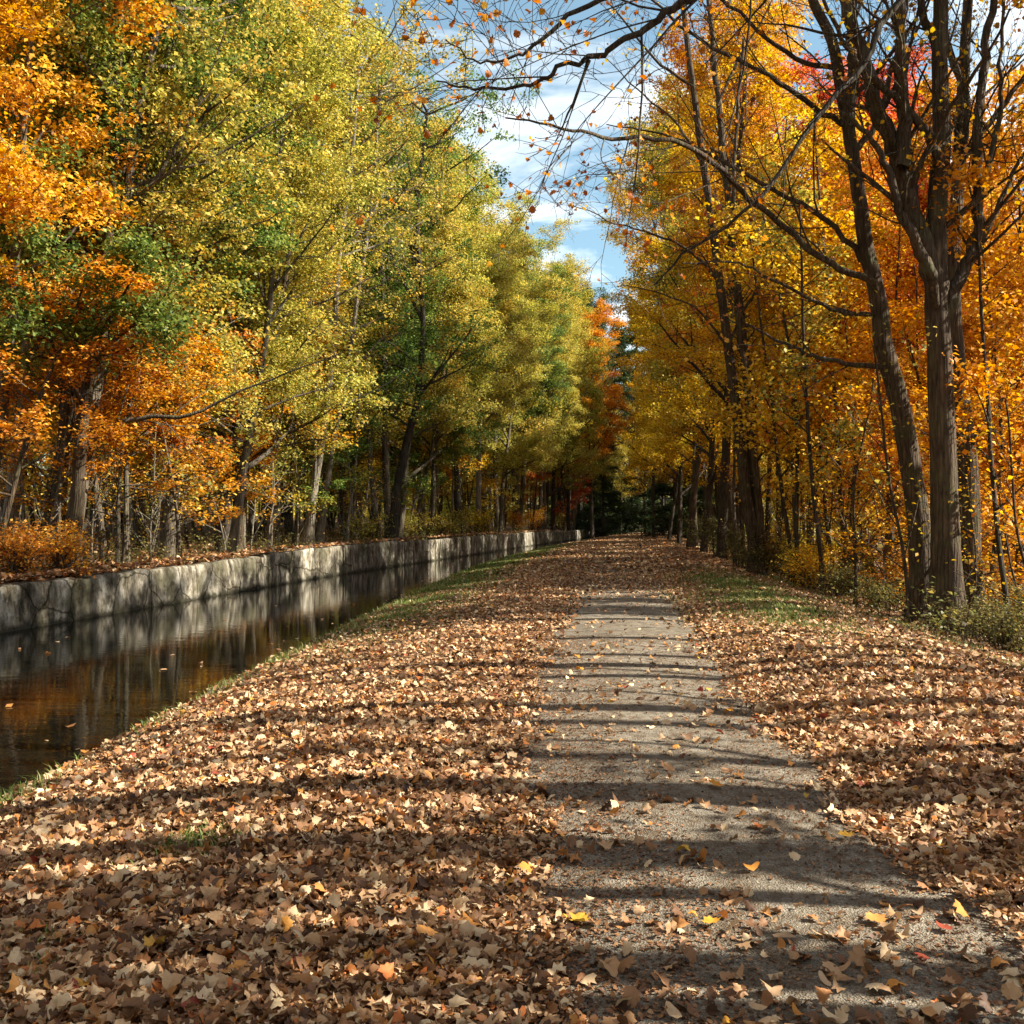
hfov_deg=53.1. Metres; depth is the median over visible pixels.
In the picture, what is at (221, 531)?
sapling
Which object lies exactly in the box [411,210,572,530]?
tall tree
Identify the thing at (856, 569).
sapling
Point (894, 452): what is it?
understory tree
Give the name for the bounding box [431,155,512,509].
tall tree
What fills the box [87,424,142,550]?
sapling
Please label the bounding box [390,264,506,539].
tree
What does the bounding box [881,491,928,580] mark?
sapling
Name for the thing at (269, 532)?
sapling
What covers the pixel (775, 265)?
slender tree
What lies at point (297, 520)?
sapling
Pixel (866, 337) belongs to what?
understory tree
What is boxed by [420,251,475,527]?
tall tree
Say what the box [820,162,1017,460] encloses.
tree
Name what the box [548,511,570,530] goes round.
shrub
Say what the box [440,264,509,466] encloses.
tree
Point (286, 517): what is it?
tree
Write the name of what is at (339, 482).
understory tree
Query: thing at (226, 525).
bank tree
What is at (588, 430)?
tall tree
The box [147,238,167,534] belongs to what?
slender tree
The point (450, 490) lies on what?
understory tree
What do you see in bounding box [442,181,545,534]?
tall tree
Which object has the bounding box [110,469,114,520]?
tall tree
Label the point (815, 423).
slender tree
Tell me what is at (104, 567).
fallen leaves
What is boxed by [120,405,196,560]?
sapling
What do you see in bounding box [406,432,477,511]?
understory tree
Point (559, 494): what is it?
tall tree
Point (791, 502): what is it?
slender tree
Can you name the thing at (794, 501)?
sapling
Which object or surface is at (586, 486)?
slender tree
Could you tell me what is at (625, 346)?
evergreen tree
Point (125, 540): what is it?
bank tree
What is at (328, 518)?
slender tree
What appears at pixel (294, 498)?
understory tree
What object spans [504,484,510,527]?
slender tree
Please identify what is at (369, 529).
shrub
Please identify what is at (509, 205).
tall tree
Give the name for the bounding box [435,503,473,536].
shrub
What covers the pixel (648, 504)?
evergreen tree
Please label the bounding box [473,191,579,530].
tall tree
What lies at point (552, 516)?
tall tree
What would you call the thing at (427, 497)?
sapling
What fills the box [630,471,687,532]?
evergreen tree
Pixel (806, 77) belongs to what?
tall tree
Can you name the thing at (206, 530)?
tree
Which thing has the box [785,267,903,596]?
slender tree
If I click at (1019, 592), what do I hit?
shrub
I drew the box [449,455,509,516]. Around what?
tall tree
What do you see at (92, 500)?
slender tree
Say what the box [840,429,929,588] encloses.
sapling
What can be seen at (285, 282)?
bank tree
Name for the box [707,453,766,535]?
tall tree
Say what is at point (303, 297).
tall tree
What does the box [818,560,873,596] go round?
shrub
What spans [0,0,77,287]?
tall tree
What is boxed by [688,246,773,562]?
slender tree
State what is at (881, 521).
slender tree
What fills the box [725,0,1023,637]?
maple tree
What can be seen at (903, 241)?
slender tree
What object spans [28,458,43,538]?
slender tree
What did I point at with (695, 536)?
shrub
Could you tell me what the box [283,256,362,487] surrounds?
slender tree
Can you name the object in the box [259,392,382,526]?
understory tree
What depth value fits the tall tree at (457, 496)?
65.04 m
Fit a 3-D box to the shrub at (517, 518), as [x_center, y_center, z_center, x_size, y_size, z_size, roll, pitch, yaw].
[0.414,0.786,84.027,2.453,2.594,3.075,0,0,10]
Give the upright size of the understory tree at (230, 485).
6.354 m
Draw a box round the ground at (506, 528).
[0,508,1021,1023]
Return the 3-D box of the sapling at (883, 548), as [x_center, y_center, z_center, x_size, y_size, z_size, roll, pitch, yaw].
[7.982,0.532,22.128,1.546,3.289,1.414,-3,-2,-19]
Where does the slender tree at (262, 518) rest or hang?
on the ground at (506, 528)
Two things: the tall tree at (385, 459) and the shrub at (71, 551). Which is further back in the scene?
the tall tree at (385, 459)
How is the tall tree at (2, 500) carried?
on the ground at (506, 528)
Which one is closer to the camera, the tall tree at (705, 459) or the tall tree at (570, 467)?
the tall tree at (705, 459)
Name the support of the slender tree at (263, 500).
on the ground at (506, 528)
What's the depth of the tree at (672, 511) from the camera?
73.98 m
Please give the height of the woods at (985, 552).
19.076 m
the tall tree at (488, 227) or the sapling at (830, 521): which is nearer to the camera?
the sapling at (830, 521)
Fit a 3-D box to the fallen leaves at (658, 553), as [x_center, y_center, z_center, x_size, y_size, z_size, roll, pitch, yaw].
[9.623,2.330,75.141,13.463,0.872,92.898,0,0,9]
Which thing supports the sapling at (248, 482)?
on the ground at (506, 528)
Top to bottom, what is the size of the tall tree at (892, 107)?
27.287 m
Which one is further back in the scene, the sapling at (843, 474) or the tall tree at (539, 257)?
the tall tree at (539, 257)
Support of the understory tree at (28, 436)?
on the ground at (506, 528)
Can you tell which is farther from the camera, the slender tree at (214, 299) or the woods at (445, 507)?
the woods at (445, 507)
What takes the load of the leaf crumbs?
on the path
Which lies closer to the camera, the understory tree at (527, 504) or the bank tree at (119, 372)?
the bank tree at (119, 372)
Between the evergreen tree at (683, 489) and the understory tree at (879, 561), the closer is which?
the understory tree at (879, 561)
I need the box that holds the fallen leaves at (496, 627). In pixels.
[180,568,1023,707]
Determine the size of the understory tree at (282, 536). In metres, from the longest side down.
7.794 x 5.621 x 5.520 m
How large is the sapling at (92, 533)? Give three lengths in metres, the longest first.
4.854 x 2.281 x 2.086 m
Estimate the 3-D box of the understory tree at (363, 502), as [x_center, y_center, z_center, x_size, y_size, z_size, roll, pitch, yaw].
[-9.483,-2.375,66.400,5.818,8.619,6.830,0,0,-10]
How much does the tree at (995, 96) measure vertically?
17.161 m
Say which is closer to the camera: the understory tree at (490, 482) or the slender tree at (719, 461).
the slender tree at (719, 461)
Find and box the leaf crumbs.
[457,633,1023,1023]
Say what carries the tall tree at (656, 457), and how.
on the ground at (506, 528)
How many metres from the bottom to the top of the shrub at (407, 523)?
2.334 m
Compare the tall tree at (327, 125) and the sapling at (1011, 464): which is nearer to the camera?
the sapling at (1011, 464)
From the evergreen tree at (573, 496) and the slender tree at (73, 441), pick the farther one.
the evergreen tree at (573, 496)
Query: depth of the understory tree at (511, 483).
82.04 m
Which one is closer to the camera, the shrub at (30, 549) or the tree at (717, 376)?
the shrub at (30, 549)
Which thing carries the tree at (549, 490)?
on the ground at (506, 528)
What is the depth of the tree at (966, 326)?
24.42 m
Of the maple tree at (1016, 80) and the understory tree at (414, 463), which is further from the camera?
the understory tree at (414, 463)
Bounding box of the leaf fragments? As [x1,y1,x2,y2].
[0,633,1023,1023]
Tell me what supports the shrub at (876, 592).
on the ground at (506, 528)
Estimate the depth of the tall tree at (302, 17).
42.41 m
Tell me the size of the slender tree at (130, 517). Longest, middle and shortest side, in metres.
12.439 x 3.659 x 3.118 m
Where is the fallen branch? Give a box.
[1003,630,1023,646]
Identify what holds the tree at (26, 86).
on the ground at (506, 528)
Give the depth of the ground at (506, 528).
12.58 m
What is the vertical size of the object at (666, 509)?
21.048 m
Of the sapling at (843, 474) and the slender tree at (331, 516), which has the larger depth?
the slender tree at (331, 516)
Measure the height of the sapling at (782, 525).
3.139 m
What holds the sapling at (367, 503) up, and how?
on the ground at (506, 528)
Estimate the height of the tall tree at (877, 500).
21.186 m
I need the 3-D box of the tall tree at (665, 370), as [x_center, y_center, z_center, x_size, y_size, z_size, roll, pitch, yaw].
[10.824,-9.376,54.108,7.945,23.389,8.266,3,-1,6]
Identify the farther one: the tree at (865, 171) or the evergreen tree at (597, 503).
the evergreen tree at (597, 503)
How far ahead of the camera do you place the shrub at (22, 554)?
20.10 m
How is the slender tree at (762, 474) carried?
on the ground at (506, 528)
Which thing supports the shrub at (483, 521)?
on the ground at (506, 528)
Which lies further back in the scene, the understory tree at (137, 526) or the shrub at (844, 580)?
the understory tree at (137, 526)
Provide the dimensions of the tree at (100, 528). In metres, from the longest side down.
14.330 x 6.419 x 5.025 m
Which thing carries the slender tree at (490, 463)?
on the ground at (506, 528)
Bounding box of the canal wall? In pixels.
[0,527,628,632]
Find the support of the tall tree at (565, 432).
on the ground at (506, 528)
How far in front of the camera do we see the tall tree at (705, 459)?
66.42 m
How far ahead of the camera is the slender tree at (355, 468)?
43.91 m
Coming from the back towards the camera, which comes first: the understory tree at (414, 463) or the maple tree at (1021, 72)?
the understory tree at (414, 463)
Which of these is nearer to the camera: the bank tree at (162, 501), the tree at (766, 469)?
the bank tree at (162, 501)
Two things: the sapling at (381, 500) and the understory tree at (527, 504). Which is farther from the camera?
the understory tree at (527, 504)
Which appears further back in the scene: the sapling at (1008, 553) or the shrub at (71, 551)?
the shrub at (71, 551)
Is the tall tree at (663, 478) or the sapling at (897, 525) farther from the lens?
the tall tree at (663, 478)
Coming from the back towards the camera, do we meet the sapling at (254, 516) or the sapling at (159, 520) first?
the sapling at (254, 516)
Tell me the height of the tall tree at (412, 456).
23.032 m
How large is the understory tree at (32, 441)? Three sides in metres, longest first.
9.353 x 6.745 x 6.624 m
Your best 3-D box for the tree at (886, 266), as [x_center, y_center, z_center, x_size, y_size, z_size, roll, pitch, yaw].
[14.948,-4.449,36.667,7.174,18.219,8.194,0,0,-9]
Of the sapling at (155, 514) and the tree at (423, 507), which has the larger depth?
the tree at (423, 507)
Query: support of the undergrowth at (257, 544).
on the ground at (506, 528)
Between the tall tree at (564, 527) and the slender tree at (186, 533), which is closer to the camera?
the slender tree at (186, 533)
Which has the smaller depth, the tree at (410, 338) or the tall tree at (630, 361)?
the tree at (410, 338)
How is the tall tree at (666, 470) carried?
on the ground at (506, 528)
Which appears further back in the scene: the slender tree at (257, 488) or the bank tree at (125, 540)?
the slender tree at (257, 488)
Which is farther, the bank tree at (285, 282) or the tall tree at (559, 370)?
the tall tree at (559, 370)
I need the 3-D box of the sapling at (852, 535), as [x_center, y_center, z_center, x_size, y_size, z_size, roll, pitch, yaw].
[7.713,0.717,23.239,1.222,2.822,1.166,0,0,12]
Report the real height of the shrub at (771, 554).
1.695 m
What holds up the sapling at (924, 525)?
on the ground at (506, 528)
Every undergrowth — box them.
[0,520,532,582]
[709,537,1023,652]
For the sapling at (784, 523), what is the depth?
34.04 m
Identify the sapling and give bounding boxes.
[0,343,48,567]
[0,362,71,543]
[13,400,102,565]
[44,400,136,524]
[68,396,140,561]
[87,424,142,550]
[87,442,149,553]
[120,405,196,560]
[122,412,190,531]
[134,456,190,552]
[138,447,197,549]
[149,412,224,556]
[179,428,236,550]
[196,472,243,532]
[204,409,289,521]
[224,424,288,547]
[248,411,310,547]
[267,404,330,545]
[316,464,354,541]
[346,455,392,537]
[353,449,398,531]
[364,466,391,521]
[408,451,448,530]
[759,438,826,548]
[764,486,803,569]
[764,488,791,576]
[764,499,799,571]
[766,444,836,562]
[773,459,831,559]
[782,338,924,602]
[793,422,877,560]
[799,451,853,555]
[801,419,903,593]
[803,290,966,621]
[813,452,884,567]
[823,482,880,577]
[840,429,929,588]
[842,462,904,594]
[858,512,881,593]
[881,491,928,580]
[890,448,988,584]
[897,399,1008,606]
[917,351,1023,605]
[927,455,1023,603]
[961,442,1023,614]
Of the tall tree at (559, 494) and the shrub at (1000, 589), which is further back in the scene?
the tall tree at (559, 494)
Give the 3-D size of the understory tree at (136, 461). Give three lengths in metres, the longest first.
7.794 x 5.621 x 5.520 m
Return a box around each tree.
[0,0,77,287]
[0,0,149,562]
[0,0,195,467]
[0,0,215,559]
[0,0,220,534]
[0,0,270,563]
[0,0,291,569]
[0,0,369,566]
[0,3,178,511]
[0,139,216,558]
[0,255,165,542]
[0,283,185,538]
[0,300,118,497]
[0,306,185,543]
[18,369,185,553]
[21,320,240,568]
[24,468,34,532]
[25,0,329,562]
[26,398,123,520]
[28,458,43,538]
[33,0,214,446]
[34,51,222,536]
[35,178,231,562]
[35,308,118,483]
[35,420,117,529]
[43,480,52,532]
[53,368,219,552]
[67,348,272,556]
[89,410,225,511]
[96,2,256,547]
[97,17,177,542]
[106,302,257,555]
[108,511,111,537]
[109,390,218,540]
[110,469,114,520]
[114,450,123,533]
[115,0,329,559]
[120,240,176,550]
[121,301,271,479]
[129,501,132,532]
[130,261,253,485]
[132,0,396,552]
[139,13,395,511]
[145,334,223,546]
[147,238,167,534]
[158,240,220,548]
[165,255,297,445]
[166,0,440,552]
[178,387,300,525]
[187,0,339,547]
[192,437,201,531]
[193,371,336,546]
[197,0,358,553]
[201,373,231,540]
[206,409,334,530]
[208,0,339,540]
[217,12,361,545]
[230,418,319,540]
[245,418,298,527]
[247,414,304,539]
[248,412,288,538]
[250,330,304,535]
[252,416,286,534]
[253,0,465,547]
[253,104,450,534]
[257,331,314,537]
[258,499,259,525]
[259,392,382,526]
[260,141,310,525]
[263,193,384,542]
[277,411,380,535]
[277,415,301,535]
[278,16,487,547]
[279,333,333,536]
[279,465,284,521]
[282,0,437,537]
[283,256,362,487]
[285,444,363,528]
[285,447,324,515]
[285,459,289,522]
[287,462,363,526]
[289,444,308,525]
[291,275,354,545]
[292,334,333,532]
[298,392,424,537]
[302,52,458,537]
[302,287,398,540]
[305,435,401,507]
[313,0,909,331]
[313,294,368,540]
[315,195,450,538]
[321,49,542,540]
[321,108,506,540]
[324,343,377,539]
[325,258,409,527]
[334,63,475,495]
[336,335,381,524]
[346,440,391,537]
[348,442,411,512]
[360,433,443,473]
[363,159,447,534]
[364,416,473,539]
[366,365,391,494]
[388,129,521,539]
[388,263,490,539]
[389,247,429,536]
[389,442,424,538]
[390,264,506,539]
[396,93,527,535]
[397,462,425,526]
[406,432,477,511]
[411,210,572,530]
[411,445,447,528]
[416,396,458,534]
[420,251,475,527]
[420,444,509,532]
[421,0,972,622]
[422,468,475,514]
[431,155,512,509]
[431,358,476,527]
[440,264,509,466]
[440,438,534,531]
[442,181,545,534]
[446,393,489,526]
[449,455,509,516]
[450,327,555,496]
[460,413,487,531]
[461,258,562,533]
[465,401,520,528]
[466,383,500,525]
[472,221,536,530]
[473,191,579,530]
[482,243,564,532]
[491,458,551,513]
[498,369,529,530]
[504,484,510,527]
[506,438,567,528]
[507,475,551,522]
[508,246,586,528]
[510,238,562,529]
[510,301,599,525]
[516,216,597,531]
[519,258,586,428]
[521,285,589,531]
[525,326,605,529]
[525,471,551,506]
[528,406,553,529]
[530,479,535,528]
[532,267,594,530]
[536,438,625,524]
[542,341,603,530]
[546,260,630,527]
[546,324,625,529]
[548,288,633,533]
[550,453,593,517]
[551,287,618,535]
[555,308,643,534]
[557,332,583,529]
[558,0,854,574]
[566,272,633,538]
[575,407,632,538]
[579,439,601,528]
[591,109,715,541]
[599,329,645,533]
[599,401,639,533]
[602,230,732,543]
[605,73,720,526]
[605,302,671,532]
[606,320,635,532]
[611,0,831,559]
[615,318,698,533]
[618,72,799,551]
[618,391,661,533]
[620,365,687,533]
[622,331,667,531]
[624,169,773,551]
[625,396,701,535]
[627,350,670,536]
[628,308,715,516]
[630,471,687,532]
[635,380,703,539]
[636,91,794,552]
[639,0,802,474]
[641,115,790,547]
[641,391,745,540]
[646,471,704,530]
[651,296,731,545]
[670,100,911,550]
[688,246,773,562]
[689,320,765,559]
[692,197,840,582]
[706,176,857,583]
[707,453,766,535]
[708,87,834,570]
[722,39,931,594]
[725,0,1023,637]
[727,232,825,571]
[732,154,886,590]
[737,384,794,499]
[748,207,859,547]
[758,74,897,593]
[760,426,803,538]
[761,261,880,593]
[763,429,789,530]
[764,117,928,602]
[764,368,924,589]
[767,76,921,585]
[767,181,849,572]
[767,330,830,548]
[773,461,801,568]
[779,203,895,576]
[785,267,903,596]
[796,53,967,597]
[804,276,897,578]
[817,369,1023,585]
[819,298,1023,567]
[819,324,883,545]
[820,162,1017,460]
[828,479,894,576]
[834,210,929,577]
[835,326,1023,567]
[837,262,973,603]
[842,135,1023,501]
[844,139,928,595]
[847,92,1023,646]
[861,66,1023,600]
[866,344,911,539]
[866,377,1020,571]
[878,0,1023,638]
[895,386,1015,547]
[896,137,1023,647]
[898,209,1023,593]
[918,325,1023,586]
[975,362,1023,592]
[984,134,1023,167]
[994,76,1023,125]
[997,0,1023,211]
[1003,0,1023,19]
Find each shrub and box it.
[0,517,75,582]
[0,521,53,581]
[32,517,119,587]
[337,510,397,543]
[404,510,431,539]
[416,511,464,539]
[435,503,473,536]
[462,508,498,535]
[506,508,527,532]
[523,504,548,531]
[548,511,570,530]
[681,509,731,551]
[696,507,743,556]
[715,519,746,568]
[722,530,812,576]
[745,507,801,568]
[770,537,841,585]
[771,541,861,592]
[782,515,841,573]
[807,531,898,594]
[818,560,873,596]
[846,533,908,604]
[847,578,904,608]
[934,605,985,638]
[936,592,1021,647]
[966,559,1023,649]
[967,599,1023,654]
[983,559,1023,646]
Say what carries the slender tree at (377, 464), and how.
on the ground at (506, 528)
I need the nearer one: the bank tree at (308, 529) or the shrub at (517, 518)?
the bank tree at (308, 529)
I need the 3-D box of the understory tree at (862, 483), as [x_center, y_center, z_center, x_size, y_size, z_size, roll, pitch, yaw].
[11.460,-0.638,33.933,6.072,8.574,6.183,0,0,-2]
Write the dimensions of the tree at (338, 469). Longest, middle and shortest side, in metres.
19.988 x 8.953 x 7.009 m
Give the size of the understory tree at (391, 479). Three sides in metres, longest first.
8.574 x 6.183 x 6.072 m
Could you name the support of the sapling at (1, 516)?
on the ground at (506, 528)
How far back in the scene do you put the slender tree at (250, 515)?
46.94 m
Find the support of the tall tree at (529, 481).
on the ground at (506, 528)
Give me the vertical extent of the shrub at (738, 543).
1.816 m
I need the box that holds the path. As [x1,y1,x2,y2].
[494,532,1023,1023]
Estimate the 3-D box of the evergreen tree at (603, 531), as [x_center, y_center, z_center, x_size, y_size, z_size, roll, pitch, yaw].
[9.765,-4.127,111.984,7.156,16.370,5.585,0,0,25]
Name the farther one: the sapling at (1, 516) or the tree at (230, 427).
the tree at (230, 427)
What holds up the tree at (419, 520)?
on the ground at (506, 528)
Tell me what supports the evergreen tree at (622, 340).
on the ground at (506, 528)
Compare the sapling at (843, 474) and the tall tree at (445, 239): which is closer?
the sapling at (843, 474)
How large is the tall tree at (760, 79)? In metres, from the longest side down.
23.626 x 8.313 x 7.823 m
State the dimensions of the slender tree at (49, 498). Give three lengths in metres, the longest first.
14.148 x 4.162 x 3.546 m
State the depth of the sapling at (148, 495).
31.77 m
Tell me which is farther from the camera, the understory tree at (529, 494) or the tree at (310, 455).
the understory tree at (529, 494)
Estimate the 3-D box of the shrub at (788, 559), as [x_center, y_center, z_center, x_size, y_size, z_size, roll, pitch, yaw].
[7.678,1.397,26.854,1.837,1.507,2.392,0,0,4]
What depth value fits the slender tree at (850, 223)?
27.52 m
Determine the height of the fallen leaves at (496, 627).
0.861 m
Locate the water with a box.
[0,538,586,797]
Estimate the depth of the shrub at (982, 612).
15.00 m
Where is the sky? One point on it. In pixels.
(557, 95)
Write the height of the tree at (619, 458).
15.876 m
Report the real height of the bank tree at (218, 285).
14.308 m
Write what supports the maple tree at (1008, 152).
on the ground at (506, 528)
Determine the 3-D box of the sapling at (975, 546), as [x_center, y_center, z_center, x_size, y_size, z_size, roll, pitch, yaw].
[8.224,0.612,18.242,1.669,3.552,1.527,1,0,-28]
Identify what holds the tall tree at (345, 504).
on the ground at (506, 528)
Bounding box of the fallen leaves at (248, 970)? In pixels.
[0,654,1023,1023]
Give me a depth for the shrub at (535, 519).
91.91 m
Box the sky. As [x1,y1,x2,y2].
[31,0,1023,532]
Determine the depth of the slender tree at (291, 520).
51.70 m
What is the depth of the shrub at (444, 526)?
55.77 m
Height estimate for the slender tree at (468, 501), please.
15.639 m
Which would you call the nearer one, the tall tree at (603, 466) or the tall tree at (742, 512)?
the tall tree at (742, 512)
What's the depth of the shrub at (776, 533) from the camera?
39.87 m
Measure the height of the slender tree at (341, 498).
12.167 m
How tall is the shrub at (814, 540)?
2.594 m
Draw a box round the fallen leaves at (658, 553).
[434,533,817,587]
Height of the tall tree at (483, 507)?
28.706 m
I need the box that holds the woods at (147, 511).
[24,432,416,518]
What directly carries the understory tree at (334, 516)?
on the ground at (506, 528)
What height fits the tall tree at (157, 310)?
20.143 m
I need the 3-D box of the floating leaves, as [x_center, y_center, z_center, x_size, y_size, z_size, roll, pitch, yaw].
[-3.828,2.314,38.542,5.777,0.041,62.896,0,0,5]
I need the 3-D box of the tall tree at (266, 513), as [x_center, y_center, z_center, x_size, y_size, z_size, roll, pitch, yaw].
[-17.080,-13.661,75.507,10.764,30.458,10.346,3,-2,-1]
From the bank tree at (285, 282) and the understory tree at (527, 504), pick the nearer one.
the bank tree at (285, 282)
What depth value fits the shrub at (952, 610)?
16.03 m
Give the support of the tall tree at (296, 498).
on the ground at (506, 528)
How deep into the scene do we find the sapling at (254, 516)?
37.32 m
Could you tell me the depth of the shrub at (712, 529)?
41.86 m
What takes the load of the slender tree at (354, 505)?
on the ground at (506, 528)
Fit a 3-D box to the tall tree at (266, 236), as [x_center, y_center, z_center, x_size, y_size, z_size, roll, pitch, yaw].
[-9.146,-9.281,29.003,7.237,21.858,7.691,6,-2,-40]
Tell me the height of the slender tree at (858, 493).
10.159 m
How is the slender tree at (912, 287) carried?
on the ground at (506, 528)
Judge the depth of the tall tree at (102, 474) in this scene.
41.81 m
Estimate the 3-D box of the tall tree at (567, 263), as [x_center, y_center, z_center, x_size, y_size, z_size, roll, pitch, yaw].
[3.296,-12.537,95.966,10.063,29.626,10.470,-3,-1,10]
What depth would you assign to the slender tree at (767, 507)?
33.79 m
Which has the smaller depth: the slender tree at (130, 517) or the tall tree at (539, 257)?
the slender tree at (130, 517)
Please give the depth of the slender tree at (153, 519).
32.91 m
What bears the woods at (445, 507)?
on the ground at (506, 528)
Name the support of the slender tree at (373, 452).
on the ground at (506, 528)
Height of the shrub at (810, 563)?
1.507 m
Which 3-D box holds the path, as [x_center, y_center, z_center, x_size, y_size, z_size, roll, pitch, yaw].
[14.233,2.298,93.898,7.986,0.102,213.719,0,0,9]
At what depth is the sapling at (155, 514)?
30.52 m
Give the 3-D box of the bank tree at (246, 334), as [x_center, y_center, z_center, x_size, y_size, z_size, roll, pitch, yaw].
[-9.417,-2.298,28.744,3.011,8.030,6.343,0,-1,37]
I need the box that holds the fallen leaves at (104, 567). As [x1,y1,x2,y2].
[0,528,550,582]
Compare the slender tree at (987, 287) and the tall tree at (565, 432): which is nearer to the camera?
the slender tree at (987, 287)
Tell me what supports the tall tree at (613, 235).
on the ground at (506, 528)
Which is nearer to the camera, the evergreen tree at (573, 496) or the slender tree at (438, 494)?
the slender tree at (438, 494)
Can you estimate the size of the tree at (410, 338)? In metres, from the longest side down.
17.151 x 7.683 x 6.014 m
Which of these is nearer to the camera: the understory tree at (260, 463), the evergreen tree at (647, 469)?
the understory tree at (260, 463)
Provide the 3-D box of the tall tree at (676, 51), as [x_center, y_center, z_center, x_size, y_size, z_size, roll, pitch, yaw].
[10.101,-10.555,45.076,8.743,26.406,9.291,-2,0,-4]
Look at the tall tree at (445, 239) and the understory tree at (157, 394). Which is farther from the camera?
the tall tree at (445, 239)
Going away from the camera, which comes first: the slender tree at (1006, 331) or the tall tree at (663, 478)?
the slender tree at (1006, 331)
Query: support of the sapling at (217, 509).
on the ground at (506, 528)
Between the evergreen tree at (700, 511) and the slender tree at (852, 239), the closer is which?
the slender tree at (852, 239)
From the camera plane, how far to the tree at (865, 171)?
31.91 m
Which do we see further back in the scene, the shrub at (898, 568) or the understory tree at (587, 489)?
the understory tree at (587, 489)
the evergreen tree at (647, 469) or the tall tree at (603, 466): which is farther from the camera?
the evergreen tree at (647, 469)
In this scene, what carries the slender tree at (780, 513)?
on the ground at (506, 528)
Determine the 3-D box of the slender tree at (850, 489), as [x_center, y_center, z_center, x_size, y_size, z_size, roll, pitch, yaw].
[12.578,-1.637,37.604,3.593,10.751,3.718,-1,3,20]
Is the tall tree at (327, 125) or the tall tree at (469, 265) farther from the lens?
the tall tree at (469, 265)
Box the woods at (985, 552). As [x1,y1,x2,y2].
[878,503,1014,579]
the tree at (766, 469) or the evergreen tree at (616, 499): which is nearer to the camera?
the tree at (766, 469)
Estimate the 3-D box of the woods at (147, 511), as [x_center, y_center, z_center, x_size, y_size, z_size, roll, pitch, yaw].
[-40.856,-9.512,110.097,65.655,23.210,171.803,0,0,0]
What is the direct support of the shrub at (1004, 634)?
on the ground at (506, 528)
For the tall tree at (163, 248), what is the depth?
32.85 m
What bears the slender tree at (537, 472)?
on the ground at (506, 528)
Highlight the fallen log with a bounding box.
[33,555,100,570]
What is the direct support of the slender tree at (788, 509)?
on the ground at (506, 528)
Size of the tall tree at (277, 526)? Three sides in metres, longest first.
23.437 x 8.246 x 7.760 m
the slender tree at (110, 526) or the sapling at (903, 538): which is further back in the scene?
the slender tree at (110, 526)
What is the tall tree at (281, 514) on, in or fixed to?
on the ground at (506, 528)
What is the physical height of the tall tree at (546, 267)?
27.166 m
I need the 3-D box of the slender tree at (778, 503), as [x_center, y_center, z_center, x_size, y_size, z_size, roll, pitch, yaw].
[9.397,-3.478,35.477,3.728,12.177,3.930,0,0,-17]
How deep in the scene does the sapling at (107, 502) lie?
28.50 m
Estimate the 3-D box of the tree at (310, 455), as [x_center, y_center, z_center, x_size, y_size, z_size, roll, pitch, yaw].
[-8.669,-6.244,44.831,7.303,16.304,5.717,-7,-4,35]
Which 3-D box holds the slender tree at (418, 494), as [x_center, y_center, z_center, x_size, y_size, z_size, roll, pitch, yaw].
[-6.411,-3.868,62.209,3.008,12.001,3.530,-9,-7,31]
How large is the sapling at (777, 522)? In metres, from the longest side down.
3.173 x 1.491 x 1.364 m
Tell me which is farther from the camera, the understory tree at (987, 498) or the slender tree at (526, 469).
the slender tree at (526, 469)
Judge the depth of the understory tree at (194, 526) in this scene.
43.74 m
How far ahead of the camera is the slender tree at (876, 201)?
30.76 m
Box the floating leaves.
[5,551,515,767]
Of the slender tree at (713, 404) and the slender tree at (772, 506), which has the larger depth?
the slender tree at (772, 506)
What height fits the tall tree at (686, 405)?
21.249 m
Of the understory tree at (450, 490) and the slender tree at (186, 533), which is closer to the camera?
the slender tree at (186, 533)
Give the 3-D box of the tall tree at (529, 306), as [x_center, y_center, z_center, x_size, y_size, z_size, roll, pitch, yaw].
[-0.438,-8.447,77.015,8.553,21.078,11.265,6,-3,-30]
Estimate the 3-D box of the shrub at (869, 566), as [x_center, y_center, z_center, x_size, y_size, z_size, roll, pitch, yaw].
[8.969,1.507,27.006,2.768,2.334,2.208,0,0,-1]
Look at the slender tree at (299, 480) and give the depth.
65.94 m
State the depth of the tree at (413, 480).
80.16 m
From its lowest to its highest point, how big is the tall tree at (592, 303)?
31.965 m
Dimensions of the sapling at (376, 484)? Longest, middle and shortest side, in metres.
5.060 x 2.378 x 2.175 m
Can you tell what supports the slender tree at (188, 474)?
on the ground at (506, 528)
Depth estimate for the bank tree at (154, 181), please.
23.97 m
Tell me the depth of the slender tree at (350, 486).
46.90 m
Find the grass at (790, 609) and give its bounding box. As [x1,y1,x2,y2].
[0,541,1023,1019]
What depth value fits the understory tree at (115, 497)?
38.13 m
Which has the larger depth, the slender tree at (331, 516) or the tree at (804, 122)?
the slender tree at (331, 516)
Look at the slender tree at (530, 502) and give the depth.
102.91 m
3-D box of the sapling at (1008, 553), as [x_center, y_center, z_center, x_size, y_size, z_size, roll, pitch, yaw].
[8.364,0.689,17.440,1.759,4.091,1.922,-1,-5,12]
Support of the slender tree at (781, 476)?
on the ground at (506, 528)
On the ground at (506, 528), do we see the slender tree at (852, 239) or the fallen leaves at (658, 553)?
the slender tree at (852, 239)
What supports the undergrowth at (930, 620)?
on the ground at (506, 528)
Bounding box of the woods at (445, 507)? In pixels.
[332,451,869,550]
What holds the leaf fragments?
on the ground at (506, 528)

